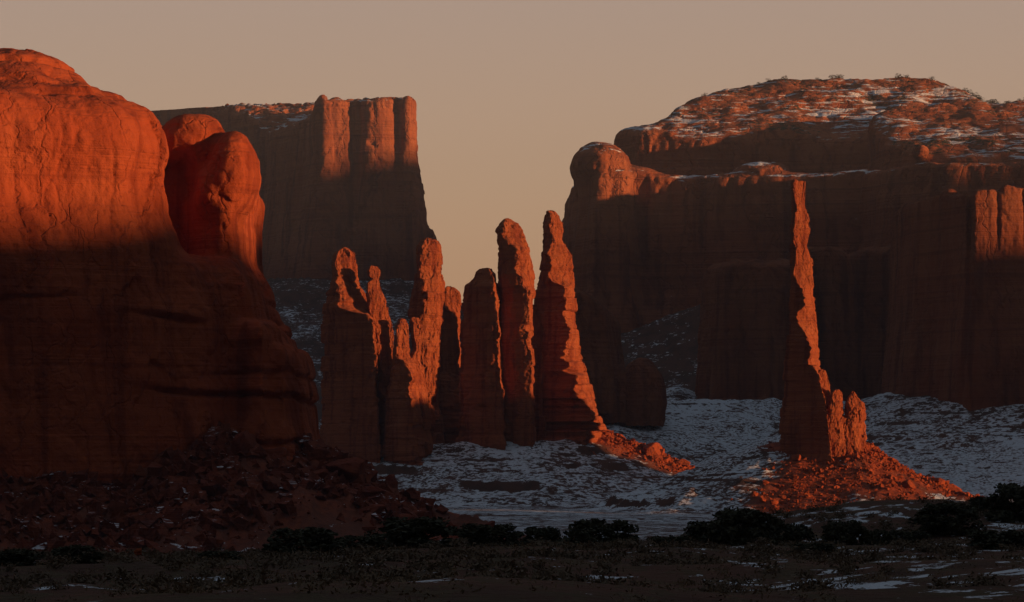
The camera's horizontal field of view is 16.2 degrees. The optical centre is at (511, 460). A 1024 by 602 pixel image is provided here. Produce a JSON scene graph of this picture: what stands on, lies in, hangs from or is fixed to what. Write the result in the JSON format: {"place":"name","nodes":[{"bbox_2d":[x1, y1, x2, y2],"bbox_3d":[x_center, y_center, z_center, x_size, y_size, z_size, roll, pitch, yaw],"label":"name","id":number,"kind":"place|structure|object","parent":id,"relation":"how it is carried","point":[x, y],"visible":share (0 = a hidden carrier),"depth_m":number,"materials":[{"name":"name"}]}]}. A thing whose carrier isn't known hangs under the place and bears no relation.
{"place":"outdoors","nodes":[
{"label":"outdoors","id":0,"kind":"place"},
{"bbox_2d":[0,277,1023,601],"bbox_3d":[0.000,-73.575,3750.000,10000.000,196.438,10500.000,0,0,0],"label":"ground","id":1,"kind":"structure","parent":0,"point":[980,453],"depth_m":1563.94,"materials":[{"name":"white snow"}]},
{"bbox_2d":[0,548,49,566],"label":"juniper","id":2,"kind":"object","parent":1,"relation":"on","point":[25,557],"visible":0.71,"depth_m":111.59,"materials":[{"name":"green plant"}]},
{"bbox_2d":[49,544,104,563],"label":"juniper","id":3,"kind":"object","parent":1,"relation":"on","point":[73,551],"visible":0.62,"depth_m":111.67,"materials":[{"name":"green plant"}]},
{"bbox_2d":[134,548,141,555],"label":"boulder","id":4,"kind":"object","parent":1,"relation":"on","point":[137,551],"visible":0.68,"depth_m":149.83,"materials":[{"name":"brown stone"}]},
{"bbox_2d":[0,48,319,483],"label":"sandstone mesa","id":5,"kind":"structure","parent":1,"relation":"on","point":[142,324],"depth_m":881.79,"materials":[{"name":"red stone"}]},
{"bbox_2d":[0,421,494,554],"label":"scree","id":6,"kind":"structure","parent":1,"relation":"on","point":[201,482],"depth_m":858.59,"materials":[{"name":"brown stone"}]},
{"bbox_2d":[231,430,256,454],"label":"boulder","id":7,"kind":"object","parent":6,"relation":"on","point":[244,441],"visible":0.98,"depth_m":878.15,"materials":[{"name":"red stone"}]},
{"bbox_2d":[294,433,312,442],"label":"boulder","id":8,"kind":"object","parent":6,"relation":"on","point":[309,434],"visible":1,"depth_m":903.95,"materials":[{"name":"red stone"}]},
{"bbox_2d":[326,457,365,478],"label":"boulder","id":9,"kind":"object","parent":6,"relation":"on","point":[352,468],"visible":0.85,"depth_m":888.72,"materials":[{"name":"brown stone"}]},
{"bbox_2d":[358,504,384,514],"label":"boulder","id":10,"kind":"object","parent":6,"relation":"on","point":[377,508],"visible":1,"depth_m":866.74,"materials":[{"name":"brown stone"}]},
{"bbox_2d":[365,486,384,496],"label":"boulder","id":11,"kind":"object","parent":6,"relation":"on","point":[374,490],"visible":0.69,"depth_m":881.53,"materials":[{"name":"brown stone"}]},
{"bbox_2d":[385,492,395,500],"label":"boulder","id":12,"kind":"object","parent":6,"relation":"on","point":[393,496],"visible":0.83,"depth_m":884.78,"materials":[{"name":"brown stone"}]},
{"bbox_2d":[398,513,413,522],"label":"boulder","id":13,"kind":"object","parent":6,"relation":"on","point":[409,516],"visible":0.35,"depth_m":870.56,"materials":[{"name":"brown stone"}]},
{"bbox_2d":[152,95,436,280],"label":"sandstone butte","id":14,"kind":"object","parent":1,"relation":"on","point":[337,173],"visible":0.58,"depth_m":3218.15,"materials":[{"name":"brown stone"}]},
{"bbox_2d":[257,526,345,555],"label":"juniper","id":15,"kind":"object","parent":1,"relation":"on","point":[312,538],"visible":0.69,"depth_m":139.31,"materials":[{"name":"green plant"}]},
{"bbox_2d":[319,247,381,462],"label":"sandstone spire","id":16,"kind":"structure","parent":1,"relation":"on","point":[350,419],"depth_m":1758.90,"materials":[{"name":"brown stone"}]},
{"bbox_2d":[332,535,388,552],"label":"juniper","id":17,"kind":"object","parent":1,"relation":"on","point":[377,541],"visible":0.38,"depth_m":149.44,"materials":[{"name":"green plant"}]},
{"bbox_2d":[366,265,393,457],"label":"sandstone spire","id":18,"kind":"structure","parent":1,"relation":"on","point":[377,308],"depth_m":1760.90,"materials":[{"name":"red stone"}]},
{"bbox_2d":[385,474,396,482],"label":"boulder","id":19,"kind":"object","parent":1,"relation":"on","point":[390,478],"visible":0.23,"depth_m":908.70,"materials":[{"name":"brown stone"}]},
{"bbox_2d":[381,318,425,464],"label":"sandstone spire","id":20,"kind":"structure","parent":1,"relation":"on","point":[404,439],"depth_m":1743.59,"materials":[{"name":"red stone"}]},
{"bbox_2d":[364,516,462,549],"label":"juniper","id":21,"kind":"object","parent":1,"relation":"on","point":[402,533],"visible":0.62,"depth_m":156.94,"materials":[{"name":"green plant"}]},
{"bbox_2d":[410,317,432,457],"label":"sandstone spire","id":22,"kind":"structure","parent":1,"relation":"on","point":[415,354],"depth_m":1752.84,"materials":[{"name":"red stone"}]},
{"bbox_2d":[408,238,444,443],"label":"sandstone spire","id":23,"kind":"structure","parent":1,"relation":"on","point":[427,302],"depth_m":1794.64,"materials":[{"name":"orange stone"}]},
{"bbox_2d":[438,370,460,443],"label":"rock pillar","id":24,"kind":"structure","parent":1,"relation":"on","point":[449,398],"depth_m":1803.12,"materials":[{"name":"red stone"}]},
{"bbox_2d":[441,286,460,375],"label":"sandstone spire","id":25,"kind":"structure","parent":1,"relation":"on","point":[451,349],"depth_m":1820.13,"materials":[{"name":"brown stone"}]},
{"bbox_2d":[455,268,506,449],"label":"sandstone spire","id":26,"kind":"structure","parent":1,"relation":"on","point":[482,410],"depth_m":1753.21,"materials":[{"name":"red stone"}]},
{"bbox_2d":[456,522,521,546],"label":"juniper","id":27,"kind":"object","parent":1,"relation":"on","point":[473,532],"visible":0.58,"depth_m":171.19,"materials":[{"name":"green plant"}]},
{"bbox_2d":[0,494,1023,593],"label":"sagebrush","id":28,"kind":"object","parent":1,"relation":"on","point":[847,559],"visible":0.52,"depth_m":109.09,"materials":[{"name":"green plant"}]},
{"bbox_2d":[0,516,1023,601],"bbox_3d":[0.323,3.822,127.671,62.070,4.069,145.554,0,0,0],"label":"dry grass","id":29,"kind":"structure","parent":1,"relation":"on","point":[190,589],"depth_m":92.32,"materials":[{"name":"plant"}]},
{"bbox_2d":[495,218,536,446],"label":"sandstone spire","id":30,"kind":"structure","parent":1,"relation":"on","point":[515,284],"depth_m":1752.80,"materials":[{"name":"brown stone"}]},
{"bbox_2d":[531,304,546,440],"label":"sandstone spire","id":31,"kind":"structure","parent":1,"relation":"on","point":[539,418],"depth_m":1780.96,"materials":[{"name":"red stone"}]},
{"bbox_2d":[517,526,562,546],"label":"juniper","id":32,"kind":"object","parent":1,"relation":"on","point":[552,534],"visible":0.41,"depth_m":173.33,"materials":[{"name":"green plant"}]},
{"bbox_2d":[534,210,606,455],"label":"sandstone spire","id":33,"kind":"structure","parent":1,"relation":"on","point":[569,411],"depth_m":1777.24,"materials":[{"name":"brown stone"}]},
{"bbox_2d":[558,518,639,545],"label":"juniper","id":34,"kind":"object","parent":1,"relation":"on","point":[593,530],"visible":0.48,"depth_m":167.54,"materials":[{"name":"green plant"}]},
{"bbox_2d":[574,288,624,412],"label":"sandstone hump","id":35,"kind":"object","parent":1,"relation":"on","point":[597,322],"visible":0.37,"depth_m":2032.27,"materials":[{"name":"brown stone"}]},
{"bbox_2d":[598,363,626,423],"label":"rock dome","id":36,"kind":"object","parent":1,"relation":"on","point":[620,393],"visible":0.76,"depth_m":2037.74,"materials":[{"name":"red stone"}]},
{"bbox_2d":[619,358,666,426],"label":"rock dome","id":37,"kind":"object","parent":1,"relation":"on","point":[646,401],"visible":0.98,"depth_m":2036.58,"materials":[{"name":"red stone"}]},
{"bbox_2d":[643,442,662,456],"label":"boulder","id":38,"kind":"object","parent":1,"relation":"on","point":[653,448],"visible":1,"depth_m":1777.15,"materials":[{"name":"stone"}]},
{"bbox_2d":[654,455,662,460],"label":"boulder","id":39,"kind":"object","parent":1,"relation":"on","point":[660,457],"visible":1,"depth_m":1770.58,"materials":[{"name":"red stone"}]},
{"bbox_2d":[663,457,670,462],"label":"boulder","id":40,"kind":"object","parent":1,"relation":"on","point":[666,459],"visible":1,"depth_m":1771.37,"materials":[{"name":"stone"}]},
{"bbox_2d":[651,535,695,547],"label":"juniper","id":41,"kind":"object","parent":1,"relation":"on","point":[669,539],"visible":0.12,"depth_m":171.89,"materials":[{"name":"green plant"}]},
{"bbox_2d":[676,459,689,466],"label":"boulder","id":42,"kind":"object","parent":1,"relation":"on","point":[683,462],"visible":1,"depth_m":1773.31,"materials":[{"name":"orange stone"}]},
{"bbox_2d":[683,519,716,542],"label":"juniper","id":43,"kind":"object","parent":1,"relation":"on","point":[696,530],"visible":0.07,"depth_m":173.00,"materials":[{"name":"green plant"}]},
{"bbox_2d":[383,400,1021,515],"bbox_3d":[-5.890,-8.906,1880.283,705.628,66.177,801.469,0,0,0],"label":"desert scrub","id":44,"kind":"object","parent":1,"relation":"on","point":[698,478],"visible":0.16,"depth_m":1654.39,"materials":[{"name":"green plant"}]},
{"bbox_2d":[700,507,784,546],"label":"juniper","id":45,"kind":"object","parent":1,"relation":"on","point":[728,530],"visible":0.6,"depth_m":168.97,"materials":[{"name":"green plant"}]},
{"bbox_2d":[695,258,790,399],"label":"rock wall","id":46,"kind":"structure","parent":1,"relation":"on","point":[743,330],"depth_m":2144.59,"materials":[{"name":"red stone"}]},
{"bbox_2d":[770,500,778,504],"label":"boulder","id":47,"kind":"object","parent":1,"relation":"on","point":[774,502],"visible":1,"depth_m":1528.78,"materials":[{"name":"stone"}]},
{"bbox_2d":[595,430,982,511],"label":"scree","id":48,"kind":"structure","parent":1,"relation":"on","point":[925,480],"depth_m":1573.15,"materials":[{"name":"stone"}]},
{"bbox_2d":[762,523,817,545],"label":"juniper","id":49,"kind":"object","parent":1,"relation":"on","point":[796,533],"visible":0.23,"depth_m":173.34,"materials":[{"name":"green plant"}]},
{"bbox_2d":[562,77,1023,332],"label":"sandstone butte","id":50,"kind":"object","parent":1,"relation":"on","point":[661,216],"visible":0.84,"depth_m":2460.80,"materials":[{"name":"brown stone"}]},
{"bbox_2d":[791,474,798,479],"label":"boulder","id":51,"kind":"object","parent":1,"relation":"on","point":[795,477],"visible":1,"depth_m":1560.78,"materials":[{"name":"orange stone"}]},
{"bbox_2d":[791,454,803,460],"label":"boulder","id":52,"kind":"object","parent":1,"relation":"on","point":[797,457],"visible":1,"depth_m":1586.89,"materials":[{"name":"red stone"}]},
{"bbox_2d":[779,179,831,460],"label":"sandstone spire","id":53,"kind":"structure","parent":1,"relation":"on","point":[803,429],"depth_m":1595.48,"materials":[{"name":"brown stone"}]},
{"bbox_2d":[818,369,835,457],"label":"rock pinnacle","id":54,"kind":"object","parent":53,"relation":"on","point":[825,385],"visible":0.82,"depth_m":1590.20,"materials":[{"name":"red stone"}]},
{"bbox_2d":[814,519,874,545],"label":"juniper","id":55,"kind":"object","parent":1,"relation":"on","point":[840,530],"visible":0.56,"depth_m":169.41,"materials":[{"name":"green plant"}]},
{"bbox_2d":[807,245,890,400],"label":"rock wall","id":56,"kind":"structure","parent":1,"relation":"on","point":[851,294],"depth_m":2197.05,"materials":[{"name":"red stone"}]},
{"bbox_2d":[831,415,866,456],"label":"rock plinth","id":57,"kind":"object","parent":1,"relation":"on","point":[843,419],"visible":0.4,"depth_m":1587.21,"materials":[{"name":"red stone"}]},
{"bbox_2d":[827,389,845,459],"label":"rock pinnacle","id":58,"kind":"object","parent":57,"relation":"on","point":[835,411],"visible":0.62,"depth_m":1585.39,"materials":[{"name":"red stone"}]},
{"bbox_2d":[842,391,866,454],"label":"rock pinnacle","id":59,"kind":"object","parent":57,"relation":"on","point":[855,415],"visible":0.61,"depth_m":1587.17,"materials":[{"name":"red stone"}]},
{"bbox_2d":[870,529,897,545],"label":"juniper","id":60,"kind":"object","parent":1,"relation":"on","point":[887,537],"visible":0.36,"depth_m":179.48,"materials":[{"name":"green plant"}]},
{"bbox_2d":[900,479,915,488],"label":"boulder","id":61,"kind":"object","parent":1,"relation":"on","point":[907,484],"visible":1,"depth_m":1555.17,"materials":[{"name":"orange stone"}]},
{"bbox_2d":[932,478,944,484],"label":"boulder","id":62,"kind":"object","parent":1,"relation":"on","point":[939,481],"visible":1,"depth_m":1578.17,"materials":[{"name":"orange stone"}]},
{"bbox_2d":[907,502,986,536],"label":"juniper","id":63,"kind":"object","parent":1,"relation":"on","point":[938,519],"visible":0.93,"depth_m":189.34,"materials":[{"name":"green plant"}]},
{"bbox_2d":[882,185,1023,410],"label":"sandstone cliff","id":64,"kind":"structure","parent":1,"relation":"on","point":[955,327],"depth_m":1900.26,"materials":[{"name":"brown stone"}]},
{"bbox_2d":[947,484,961,492],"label":"boulder","id":65,"kind":"object","parent":1,"relation":"on","point":[953,487],"visible":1,"depth_m":1573.25,"materials":[{"name":"orange stone"}]},
{"bbox_2d":[968,496,1010,513],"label":"juniper","id":66,"kind":"object","parent":1,"relation":"on","point":[980,503],"visible":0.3,"depth_m":204.41,"materials":[{"name":"green plant"}]},
{"bbox_2d":[966,529,1023,549],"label":"juniper","id":67,"kind":"object","parent":1,"relation":"on","point":[989,539],"visible":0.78,"depth_m":149.43,"materials":[{"name":"green plant"}]},
{"bbox_2d":[984,482,1023,522],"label":"juniper","id":68,"kind":"object","parent":1,"relation":"on","point":[1013,509],"visible":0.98,"depth_m":199.32,"materials":[{"name":"green plant"}]},
{"bbox_2d":[0,0,1023,304],"label":"sky","id":69,"kind":"structure","parent":0,"point":[506,93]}
]}

